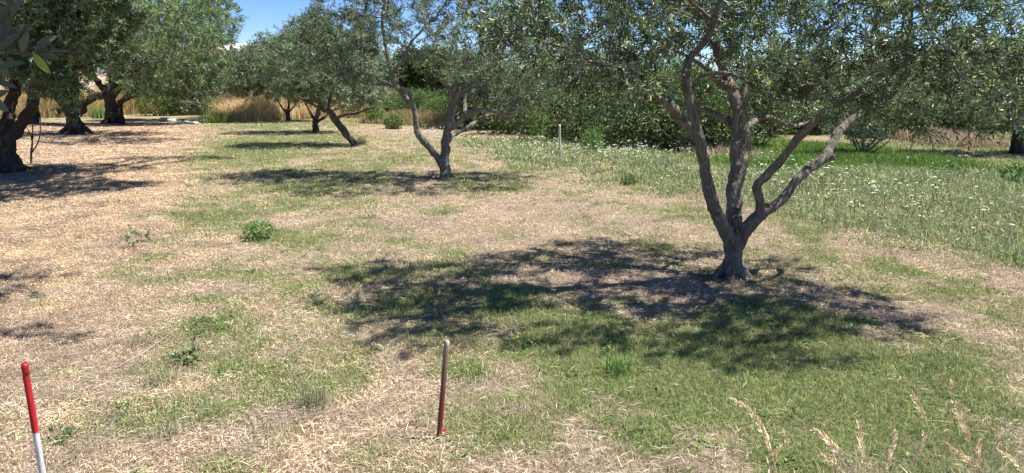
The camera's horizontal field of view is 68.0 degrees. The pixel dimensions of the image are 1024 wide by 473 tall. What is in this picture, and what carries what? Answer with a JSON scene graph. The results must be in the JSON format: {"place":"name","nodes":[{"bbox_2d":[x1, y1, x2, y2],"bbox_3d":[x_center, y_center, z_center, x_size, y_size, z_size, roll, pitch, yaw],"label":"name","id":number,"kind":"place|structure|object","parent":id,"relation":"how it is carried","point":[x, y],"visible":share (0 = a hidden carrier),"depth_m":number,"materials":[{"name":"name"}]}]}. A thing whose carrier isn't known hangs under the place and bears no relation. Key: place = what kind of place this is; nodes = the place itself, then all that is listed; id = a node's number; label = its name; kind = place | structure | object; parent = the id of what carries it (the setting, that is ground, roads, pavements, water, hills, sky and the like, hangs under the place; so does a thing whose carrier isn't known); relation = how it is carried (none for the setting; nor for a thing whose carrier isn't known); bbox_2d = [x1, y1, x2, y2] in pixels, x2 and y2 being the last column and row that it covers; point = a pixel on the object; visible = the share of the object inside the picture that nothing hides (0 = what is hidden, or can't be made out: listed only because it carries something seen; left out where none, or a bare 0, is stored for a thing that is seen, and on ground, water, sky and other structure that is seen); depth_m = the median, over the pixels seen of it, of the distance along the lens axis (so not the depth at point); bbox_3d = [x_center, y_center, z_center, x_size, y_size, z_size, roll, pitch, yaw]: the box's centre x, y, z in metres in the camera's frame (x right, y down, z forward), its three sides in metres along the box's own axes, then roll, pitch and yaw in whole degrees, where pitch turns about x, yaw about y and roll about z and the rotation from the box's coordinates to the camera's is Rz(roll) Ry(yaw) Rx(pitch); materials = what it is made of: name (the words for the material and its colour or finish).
{"place":"outdoors","nodes":[
{"label":"outdoors","id":0,"kind":"place"},
{"bbox_2d":[0,72,108,91],"bbox_3d":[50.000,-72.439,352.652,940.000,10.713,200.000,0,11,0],"label":"hills","id":1,"kind":"structure","parent":0,"point":[102,79],"depth_m":291.89,"materials":[{"name":"beige"}]},
{"bbox_2d":[0,82,230,118],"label":"tall dry bank","id":2,"kind":"structure","parent":0,"point":[44,110],"depth_m":43.23,"materials":[{"name":"plant"}]},
{"bbox_2d":[207,89,395,120],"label":"tall dry grass","id":3,"kind":"structure","parent":0,"point":[258,109],"depth_m":38.60,"materials":[{"name":"plant"}]},
{"bbox_2d":[349,107,480,129],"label":"rough grass","id":4,"kind":"structure","parent":0,"point":[430,120],"depth_m":33.75,"materials":[{"name":"plant"}]},
{"bbox_2d":[0,107,1023,472],"bbox_3d":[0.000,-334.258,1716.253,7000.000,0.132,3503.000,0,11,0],"label":"ground","id":5,"kind":"structure","parent":0,"point":[552,309],"depth_m":5.34,"materials":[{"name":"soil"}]},
{"bbox_2d":[20,362,45,472],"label":"painted stake","id":6,"kind":"object","parent":5,"relation":"on","point":[32,413],"visible":1,"depth_m":2.72,"materials":[{"name":"red paint"}]},
{"bbox_2d":[27,115,42,162],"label":"bare sapling","id":7,"kind":"object","parent":5,"relation":"on","point":[32,149],"visible":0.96,"depth_m":16.12,"materials":[{"name":"brown plant"}]},
{"bbox_2d":[0,0,72,111],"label":"olive tree","id":8,"kind":"object","parent":5,"relation":"on","point":[19,40],"visible":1,"depth_m":1.31,"materials":[{"name":"green plant"}]},
{"bbox_2d":[1,3,108,123],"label":"olive tree","id":9,"kind":"object","parent":5,"relation":"on","point":[36,119],"visible":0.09,"depth_m":33.32,"materials":[{"name":"green plant"}]},
{"bbox_2d":[43,422,77,442],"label":"weed","id":10,"kind":"object","parent":5,"relation":"on","point":[68,430],"visible":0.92,"depth_m":3.48,"materials":[{"name":"green plant"}]},
{"bbox_2d":[0,0,160,174],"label":"olive tree","id":11,"kind":"object","parent":5,"relation":"on","point":[60,23],"visible":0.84,"depth_m":13.33,"materials":[{"name":"green plant"}]},
{"bbox_2d":[85,104,104,118],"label":"grass tuft","id":12,"kind":"object","parent":5,"relation":"on","point":[99,113],"visible":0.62,"depth_m":40.44,"materials":[{"name":"green plant"}]},
{"bbox_2d":[14,0,248,134],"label":"olive tree","id":13,"kind":"object","parent":5,"relation":"on","point":[184,22],"visible":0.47,"depth_m":24.28,"materials":[{"name":"green plant"}]},
{"bbox_2d":[124,225,139,248],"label":"weed","id":14,"kind":"object","parent":5,"relation":"on","point":[127,237],"visible":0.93,"depth_m":7.80,"materials":[{"name":"green plant"}]},
{"bbox_2d":[131,226,150,242],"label":"weed","id":15,"kind":"object","parent":5,"relation":"on","point":[147,234],"visible":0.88,"depth_m":8.08,"materials":[{"name":"green plant"}]},
{"bbox_2d":[122,326,168,348],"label":"grass tuft","id":16,"kind":"object","parent":5,"relation":"on","point":[142,341],"visible":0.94,"depth_m":4.86,"materials":[{"name":"plant"}]},
{"bbox_2d":[120,250,177,263],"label":"grass tuft","id":17,"kind":"object","parent":5,"relation":"on","point":[146,257],"visible":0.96,"depth_m":7.20,"materials":[{"name":"plant"}]},
{"bbox_2d":[69,0,243,124],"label":"olive tree","id":18,"kind":"object","parent":5,"relation":"on","point":[112,115],"visible":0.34,"depth_m":33.51,"materials":[{"name":"green plant"}]},
{"bbox_2d":[127,361,185,388],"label":"grass tuft","id":19,"kind":"object","parent":5,"relation":"on","point":[160,377],"visible":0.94,"depth_m":4.15,"materials":[{"name":"beige plant"}]},
{"bbox_2d":[133,80,185,115],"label":"bank bush","id":20,"kind":"object","parent":5,"relation":"on","point":[157,103],"visible":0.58,"depth_m":44.15,"materials":[{"name":"green plant"}]},
{"bbox_2d":[133,416,193,444],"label":"grass tuft","id":21,"kind":"object","parent":5,"relation":"on","point":[161,430],"visible":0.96,"depth_m":3.50,"materials":[{"name":"beige plant"}]},
{"bbox_2d":[105,17,238,119],"bbox_3d":[-17.025,-8.534,37.985,6.602,5.723,4.759,0,11,0],"label":"olive tree","id":22,"kind":"object","parent":5,"relation":"on","point":[122,100],"visible":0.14,"depth_m":37.98,"materials":[{"name":"green plant"}]},
{"bbox_2d":[168,342,200,366],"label":"weed","id":23,"kind":"object","parent":5,"relation":"on","point":[192,349],"visible":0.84,"depth_m":4.47,"materials":[{"name":"green plant"}]},
{"bbox_2d":[161,88,213,115],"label":"bank bush","id":24,"kind":"object","parent":5,"relation":"on","point":[189,109],"visible":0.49,"depth_m":44.94,"materials":[{"name":"green plant"}]},
{"bbox_2d":[179,314,229,340],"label":"weed","id":25,"kind":"object","parent":5,"relation":"on","point":[201,323],"visible":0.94,"depth_m":5.10,"materials":[{"name":"green plant"}]},
{"bbox_2d":[191,107,238,123],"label":"grass tuft","id":26,"kind":"object","parent":5,"relation":"on","point":[212,117],"visible":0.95,"depth_m":35.36,"materials":[{"name":"green plant"}]},
{"bbox_2d":[192,354,243,378],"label":"grass tuft","id":27,"kind":"object","parent":5,"relation":"on","point":[220,370],"visible":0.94,"depth_m":4.32,"materials":[{"name":"green plant"}]},
{"bbox_2d":[206,37,272,97],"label":"olive tree","id":28,"kind":"object","parent":5,"relation":"on","point":[251,51],"visible":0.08,"depth_m":40.18,"materials":[{"name":"green plant"}]},
{"bbox_2d":[0,122,502,472],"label":"bark litter","id":29,"kind":"object","parent":5,"relation":"on","point":[68,153],"visible":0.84,"depth_m":8.83,"materials":[{"name":"bark"}]},
{"bbox_2d":[242,219,277,239],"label":"bush","id":30,"kind":"object","parent":5,"relation":"on","point":[252,229],"visible":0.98,"depth_m":8.16,"materials":[{"name":"green plant"}]},
{"bbox_2d":[220,28,334,120],"bbox_3d":[-10.861,-7.713,36.371,5.787,4.618,4.720,0,11,0],"label":"olive tree","id":31,"kind":"object","parent":5,"relation":"on","point":[250,86],"visible":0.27,"depth_m":35.71,"materials":[{"name":"green plant"}]},
{"bbox_2d":[277,373,336,414],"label":"grass tuft","id":32,"kind":"object","parent":5,"relation":"on","point":[305,396],"visible":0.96,"depth_m":3.81,"materials":[{"name":"plant"}]},
{"bbox_2d":[247,18,377,132],"bbox_3d":[-7.100,-5.822,27.535,4.643,4.336,3.747,0,11,0],"label":"olive tree","id":33,"kind":"object","parent":5,"relation":"on","point":[315,121],"visible":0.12,"depth_m":27.16,"materials":[{"name":"green plant"}]},
{"bbox_2d":[253,8,397,145],"bbox_3d":[-5.087,-4.327,20.851,3.781,4.039,3.544,0,11,0],"label":"olive tree","id":34,"kind":"object","parent":5,"relation":"on","point":[341,88],"visible":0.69,"depth_m":20.43,"materials":[{"name":"green plant"}]},
{"bbox_2d":[362,105,386,119],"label":"shrub","id":35,"kind":"object","parent":5,"relation":"on","point":[378,113],"visible":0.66,"depth_m":34.88,"materials":[{"name":"green plant"}]},
{"bbox_2d":[355,50,412,92],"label":"olive tree","id":36,"kind":"object","parent":5,"relation":"on","point":[383,64],"visible":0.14,"depth_m":47.94,"materials":[{"name":"green plant"}]},
{"bbox_2d":[378,89,408,112],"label":"weed thicket","id":37,"kind":"object","parent":5,"relation":"on","point":[392,94],"visible":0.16,"depth_m":38.92,"materials":[{"name":"green plant"}]},
{"bbox_2d":[382,113,405,128],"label":"shrub","id":38,"kind":"object","parent":5,"relation":"on","point":[397,123],"visible":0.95,"depth_m":30.75,"materials":[{"name":"green plant"}]},
{"bbox_2d":[384,84,447,111],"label":"weed thicket","id":39,"kind":"object","parent":5,"relation":"on","point":[418,100],"visible":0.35,"depth_m":37.06,"materials":[{"name":"green plant"}]},
{"bbox_2d":[387,43,447,97],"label":"broadleaf tree","id":40,"kind":"object","parent":5,"relation":"on","point":[413,74],"visible":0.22,"depth_m":48.72,"materials":[{"name":"green plant"}]},
{"bbox_2d":[418,90,460,113],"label":"weed thicket","id":41,"kind":"object","parent":5,"relation":"on","point":[437,105],"visible":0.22,"depth_m":35.04,"materials":[{"name":"green plant"}]},
{"bbox_2d":[436,339,449,438],"bbox_3d":[-0.305,0.761,3.468,0.062,0.620,0.063,3,10,-13],"label":"wooden stake","id":42,"kind":"object","parent":5,"relation":"on","point":[443,386],"visible":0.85,"depth_m":3.43,"materials":[{"name":"red wood"}]},
{"bbox_2d":[428,207,461,215],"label":"grass tuft","id":43,"kind":"object","parent":5,"relation":"on","point":[446,212],"visible":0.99,"depth_m":9.85,"materials":[{"name":"plant"}]},
{"bbox_2d":[416,43,476,99],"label":"broadleaf tree","id":44,"kind":"object","parent":5,"relation":"on","point":[431,81],"visible":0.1,"depth_m":46.85,"materials":[{"name":"green plant"}]},
{"bbox_2d":[289,0,604,178],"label":"olive tree","id":45,"kind":"object","parent":5,"relation":"on","point":[355,16],"visible":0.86,"depth_m":13.38,"materials":[{"name":"green plant"}]},
{"bbox_2d":[434,352,518,385],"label":"grass tuft","id":46,"kind":"object","parent":5,"relation":"on","point":[469,371],"visible":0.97,"depth_m":4.23,"materials":[{"name":"green plant"}]},
{"bbox_2d":[434,44,527,118],"bbox_3d":[-0.922,-6.447,32.267,4.538,3.620,5.849,0,11,0],"label":"olive tree","id":47,"kind":"object","parent":5,"relation":"on","point":[459,64],"visible":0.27,"depth_m":30.77,"materials":[{"name":"green plant"}]},
{"bbox_2d":[442,89,541,129],"bbox_3d":[-0.689,-5.048,30.378,4.135,1.734,2.438,0,11,0],"label":"bramble bush","id":48,"kind":"object","parent":5,"relation":"on","point":[460,110],"visible":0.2,"depth_m":29.93,"materials":[{"name":"green plant"}]},
{"bbox_2d":[0,117,1023,472],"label":"green grass","id":49,"kind":"structure","parent":5,"relation":"on","point":[844,337],"depth_m":4.79,"materials":[{"name":"green plant"}]},
{"bbox_2d":[0,164,1023,472],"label":"ground weeds","id":50,"kind":"object","parent":5,"relation":"on","point":[788,458],"visible":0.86,"depth_m":5.00,"materials":[{"name":"green plant"}]},
{"bbox_2d":[1,164,1023,472],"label":"fallen twigs","id":51,"kind":"object","parent":5,"relation":"on","point":[443,304],"visible":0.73,"depth_m":6.21,"materials":[{"name":"wood"}]},
{"bbox_2d":[503,329,532,350],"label":"weed","id":52,"kind":"object","parent":5,"relation":"on","point":[519,337],"visible":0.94,"depth_m":4.67,"materials":[{"name":"green plant"}]},
{"bbox_2d":[470,79,576,134],"bbox_3d":[0.442,-4.633,27.264,4.005,2.138,2.483,0,11,0],"label":"bramble bush","id":53,"kind":"object","parent":5,"relation":"on","point":[499,125],"visible":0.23,"depth_m":26.86,"materials":[{"name":"green plant"}]},
{"bbox_2d":[526,105,549,140],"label":"sapling","id":54,"kind":"object","parent":5,"relation":"on","point":[542,126],"visible":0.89,"depth_m":22.38,"materials":[{"name":"green plant"}]},
{"bbox_2d":[504,58,583,124],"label":"olive tree","id":55,"kind":"object","parent":5,"relation":"on","point":[533,82],"visible":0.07,"depth_m":29.59,"materials":[{"name":"green plant"}]},
{"bbox_2d":[558,125,561,157],"bbox_3d":[1.077,-2.042,16.993,0.047,0.922,0.068,-2,11,0],"label":"white stake","id":56,"kind":"object","parent":5,"relation":"on","point":[559,127],"visible":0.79,"depth_m":16.94,"materials":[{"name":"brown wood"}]},
{"bbox_2d":[506,82,632,141],"bbox_3d":[1.805,-3.681,23.587,4.088,2.298,2.391,0,11,0],"label":"bramble bush","id":57,"kind":"object","parent":5,"relation":"on","point":[551,112],"visible":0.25,"depth_m":23.18,"materials":[{"name":"green plant"}]},
{"bbox_2d":[577,125,604,150],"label":"sapling","id":58,"kind":"object","parent":5,"relation":"on","point":[588,143],"visible":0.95,"depth_m":18.75,"materials":[{"name":"green plant"}]},
{"bbox_2d":[582,107,601,138],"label":"sapling","id":59,"kind":"object","parent":5,"relation":"on","point":[599,118],"visible":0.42,"depth_m":21.46,"materials":[{"name":"green plant"}]},
{"bbox_2d":[552,41,664,128],"bbox_3d":[3.485,-5.310,27.218,4.831,3.257,3.735,8,14,36],"label":"olive tree","id":60,"kind":"object","parent":5,"relation":"on","point":[597,54],"visible":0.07,"depth_m":26.22,"materials":[{"name":"green plant"}]},
{"bbox_2d":[548,75,682,145],"bbox_3d":[3.006,-3.618,21.855,3.961,2.223,2.520,0,11,0],"label":"bramble bush","id":61,"kind":"object","parent":5,"relation":"on","point":[594,104],"visible":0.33,"depth_m":21.44,"materials":[{"name":"green plant"}]},
{"bbox_2d":[590,349,647,378],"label":"grass tuft","id":62,"kind":"object","parent":5,"relation":"on","point":[623,366],"visible":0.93,"depth_m":4.28,"materials":[{"name":"green plant"}]},
{"bbox_2d":[615,165,641,184],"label":"grass tuft","id":63,"kind":"object","parent":5,"relation":"on","point":[633,179],"visible":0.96,"depth_m":12.84,"materials":[{"name":"green plant"}]},
{"bbox_2d":[598,66,680,138],"bbox_3d":[4.077,-4.215,24.058,2.782,2.371,1.933,5,12,23],"label":"bramble bush","id":64,"kind":"object","parent":5,"relation":"on","point":[660,76],"visible":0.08,"depth_m":23.77,"materials":[{"name":"green plant"}]},
{"bbox_2d":[596,75,732,148],"bbox_3d":[4.026,-3.273,20.378,3.623,2.081,2.462,0,11,0],"label":"bramble bush","id":65,"kind":"object","parent":5,"relation":"on","point":[637,130],"visible":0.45,"depth_m":19.92,"materials":[{"name":"green plant"}]},
{"bbox_2d":[642,54,723,123],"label":"broadleaf tree","id":66,"kind":"object","parent":5,"relation":"on","point":[680,62],"visible":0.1,"depth_m":25.15,"materials":[{"name":"green plant"}]},
{"bbox_2d":[642,84,768,151],"bbox_3d":[4.914,-3.032,19.830,3.173,1.905,2.453,0,11,0],"label":"bramble bush","id":67,"kind":"object","parent":5,"relation":"on","point":[675,130],"visible":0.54,"depth_m":19.25,"materials":[{"name":"green plant"}]},
{"bbox_2d":[652,130,777,159],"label":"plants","id":68,"kind":"object","parent":5,"relation":"on","point":[716,150],"visible":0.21,"depth_m":18.31,"materials":[{"name":"plant"}]},
{"bbox_2d":[431,132,1023,284],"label":"meadow plants","id":69,"kind":"object","parent":5,"relation":"on","point":[887,178],"visible":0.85,"depth_m":11.51,"materials":[{"name":"green plant"}]},
{"bbox_2d":[413,126,762,156],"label":"wildflowers","id":70,"kind":"object","parent":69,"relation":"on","point":[586,147],"visible":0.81,"depth_m":17.93,"materials":[{"name":"white plant"}]},
{"bbox_2d":[450,0,1023,280],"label":"olive tree","id":71,"kind":"object","parent":5,"relation":"on","point":[735,232],"visible":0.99,"depth_m":5.61,"materials":[{"name":"green plant"}]},
{"bbox_2d":[729,396,776,472],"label":"dry grass stalk","id":72,"kind":"object","parent":5,"relation":"on","point":[758,425],"visible":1,"depth_m":2.81,"materials":[{"name":"plant"}]},
{"bbox_2d":[725,106,793,137],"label":"undergrowth bush","id":73,"kind":"object","parent":5,"relation":"on","point":[778,130],"visible":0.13,"depth_m":24.32,"materials":[{"name":"green plant"}]},
{"bbox_2d":[716,52,803,145],"bbox_3d":[6.821,-3.741,20.616,2.348,2.751,2.742,10,15,41],"label":"olive tree","id":74,"kind":"object","parent":5,"relation":"on","point":[756,114],"visible":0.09,"depth_m":20.43,"materials":[{"name":"green plant"}]},
{"bbox_2d":[766,440,787,472],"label":"dry grass stalk","id":75,"kind":"object","parent":5,"relation":"on","point":[778,449],"visible":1,"depth_m":2.82,"materials":[{"name":"plant"}]},
{"bbox_2d":[767,100,829,135],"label":"undergrowth bush","id":76,"kind":"object","parent":5,"relation":"on","point":[822,123],"visible":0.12,"depth_m":25.83,"materials":[{"name":"green plant"}]},
{"bbox_2d":[792,102,854,134],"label":"undergrowth bush","id":77,"kind":"object","parent":5,"relation":"on","point":[827,132],"visible":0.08,"depth_m":26.35,"materials":[{"name":"green plant"}]},
{"bbox_2d":[818,452,844,472],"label":"dry grass stalk","id":78,"kind":"object","parent":5,"relation":"on","point":[835,466],"visible":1,"depth_m":2.77,"materials":[{"name":"plant"}]},
{"bbox_2d":[811,427,853,472],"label":"dry grass stalk","id":79,"kind":"object","parent":5,"relation":"on","point":[835,449],"visible":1,"depth_m":2.78,"materials":[{"name":"plant"}]},
{"bbox_2d":[856,420,867,472],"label":"dry grass stalk","id":80,"kind":"object","parent":5,"relation":"on","point":[861,442],"visible":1,"depth_m":2.76,"materials":[{"name":"plant"}]},
{"bbox_2d":[804,63,925,102],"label":"broadleaf tree","id":81,"kind":"object","parent":5,"relation":"on","point":[854,73],"visible":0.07,"depth_m":28.75,"materials":[{"name":"green plant"}]},
{"bbox_2d":[812,438,930,472],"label":"grass tuft","id":82,"kind":"object","parent":5,"relation":"on","point":[854,459],"visible":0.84,"depth_m":2.87,"materials":[{"name":"plant"}]},
{"bbox_2d":[823,73,930,152],"bbox_3d":[8.865,-2.977,18.380,2.542,2.122,1.694,0,11,0],"label":"olive bush","id":83,"kind":"object","parent":5,"relation":"on","point":[861,132],"visible":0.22,"depth_m":18.25,"materials":[{"name":"green plant"}]},
{"bbox_2d":[883,429,897,472],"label":"dry grass stalk","id":84,"kind":"object","parent":5,"relation":"on","point":[891,447],"visible":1,"depth_m":2.76,"materials":[{"name":"plant"}]},
{"bbox_2d":[856,109,934,135],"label":"undergrowth bush","id":85,"kind":"object","parent":5,"relation":"on","point":[924,118],"visible":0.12,"depth_m":24.12,"materials":[{"name":"green plant"}]},
{"bbox_2d":[900,432,927,472],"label":"dry grass stalk","id":86,"kind":"object","parent":5,"relation":"on","point":[921,443],"visible":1,"depth_m":2.76,"materials":[{"name":"plant"}]},
{"bbox_2d":[894,96,950,129],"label":"undergrowth bush","id":87,"kind":"object","parent":5,"relation":"on","point":[944,124],"visible":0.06,"depth_m":24.58,"materials":[{"name":"green plant"}]},
{"bbox_2d":[854,46,1006,100],"bbox_3d":[16.892,-6.201,31.375,6.346,3.490,6.072,0,11,0],"label":"olive tree","id":88,"kind":"object","parent":5,"relation":"on","point":[942,82],"visible":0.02,"depth_m":30.19,"materials":[{"name":"green plant"}]},
{"bbox_2d":[909,390,966,472],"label":"dry grass stalk","id":89,"kind":"object","parent":5,"relation":"on","point":[916,403],"visible":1,"depth_m":2.78,"materials":[{"name":"plant"}]},
{"bbox_2d":[928,160,964,174],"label":"weed","id":90,"kind":"object","parent":5,"relation":"on","point":[952,166],"visible":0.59,"depth_m":13.97,"materials":[{"name":"green plant"}]},
{"bbox_2d":[924,95,975,132],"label":"undergrowth bush","id":91,"kind":"object","parent":5,"relation":"on","point":[934,101],"visible":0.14,"depth_m":24.58,"materials":[{"name":"green plant"}]},
{"bbox_2d":[946,379,953,472],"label":"dry grass stalk","id":92,"kind":"object","parent":5,"relation":"on","point":[951,387],"visible":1,"depth_m":2.77,"materials":[{"name":"plant"}]},
{"bbox_2d":[898,426,1021,472],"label":"grass tuft","id":93,"kind":"object","parent":5,"relation":"on","point":[983,463],"visible":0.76,"depth_m":2.86,"materials":[{"name":"plant"}]},
{"bbox_2d":[942,441,981,472],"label":"dry grass stalk","id":94,"kind":"object","parent":5,"relation":"on","point":[956,451],"visible":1,"depth_m":2.77,"materials":[{"name":"plant"}]},
{"bbox_2d":[951,399,975,472],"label":"dry grass stalk","id":95,"kind":"object","parent":5,"relation":"on","point":[963,423],"visible":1,"depth_m":2.74,"materials":[{"name":"plant"}]},
{"bbox_2d":[941,103,1007,136],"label":"undergrowth bush","id":96,"kind":"object","parent":5,"relation":"on","point":[971,128],"visible":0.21,"depth_m":24.31,"materials":[{"name":"green plant"}]},
{"bbox_2d":[929,22,1023,153],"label":"olive tree","id":97,"kind":"object","parent":5,"relation":"on","point":[1016,146],"visible":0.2,"depth_m":18.67,"materials":[{"name":"green plant"}]},
{"bbox_2d":[973,438,982,471],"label":"dry grass stalk","id":98,"kind":"object","parent":5,"relation":"on","point":[976,456],"visible":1,"depth_m":2.77,"materials":[{"name":"plant"}]},
{"bbox_2d":[964,421,1014,472],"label":"dry grass stalk","id":99,"kind":"object","parent":5,"relation":"on","point":[1001,436],"visible":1,"depth_m":2.75,"materials":[{"name":"plant"}]},
{"bbox_2d":[994,448,1023,472],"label":"dry grass stalk","id":100,"kind":"object","parent":5,"relation":"on","point":[1014,460],"visible":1,"depth_m":2.73,"materials":[{"name":"plant"}]},
{"bbox_2d":[998,160,1023,182],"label":"weed","id":101,"kind":"object","parent":5,"relation":"on","point":[1020,170],"visible":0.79,"depth_m":12.81,"materials":[{"name":"green plant"}]},
{"bbox_2d":[28,0,1023,72],"label":"sky","id":102,"kind":"structure","parent":0,"point":[261,14],"materials":[{"name":"blue"}]},
{"bbox_2d":[678,135,1020,174],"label":"lush grass","id":103,"kind":"structure","parent":0,"point":[843,150],"depth_m":17.04,"materials":[{"name":"grass"}]},
{"bbox_2d":[845,125,1010,149],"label":"reddish dry grass","id":104,"kind":"structure","parent":0,"point":[905,135],"depth_m":21.54,"materials":[{"name":"plant"}]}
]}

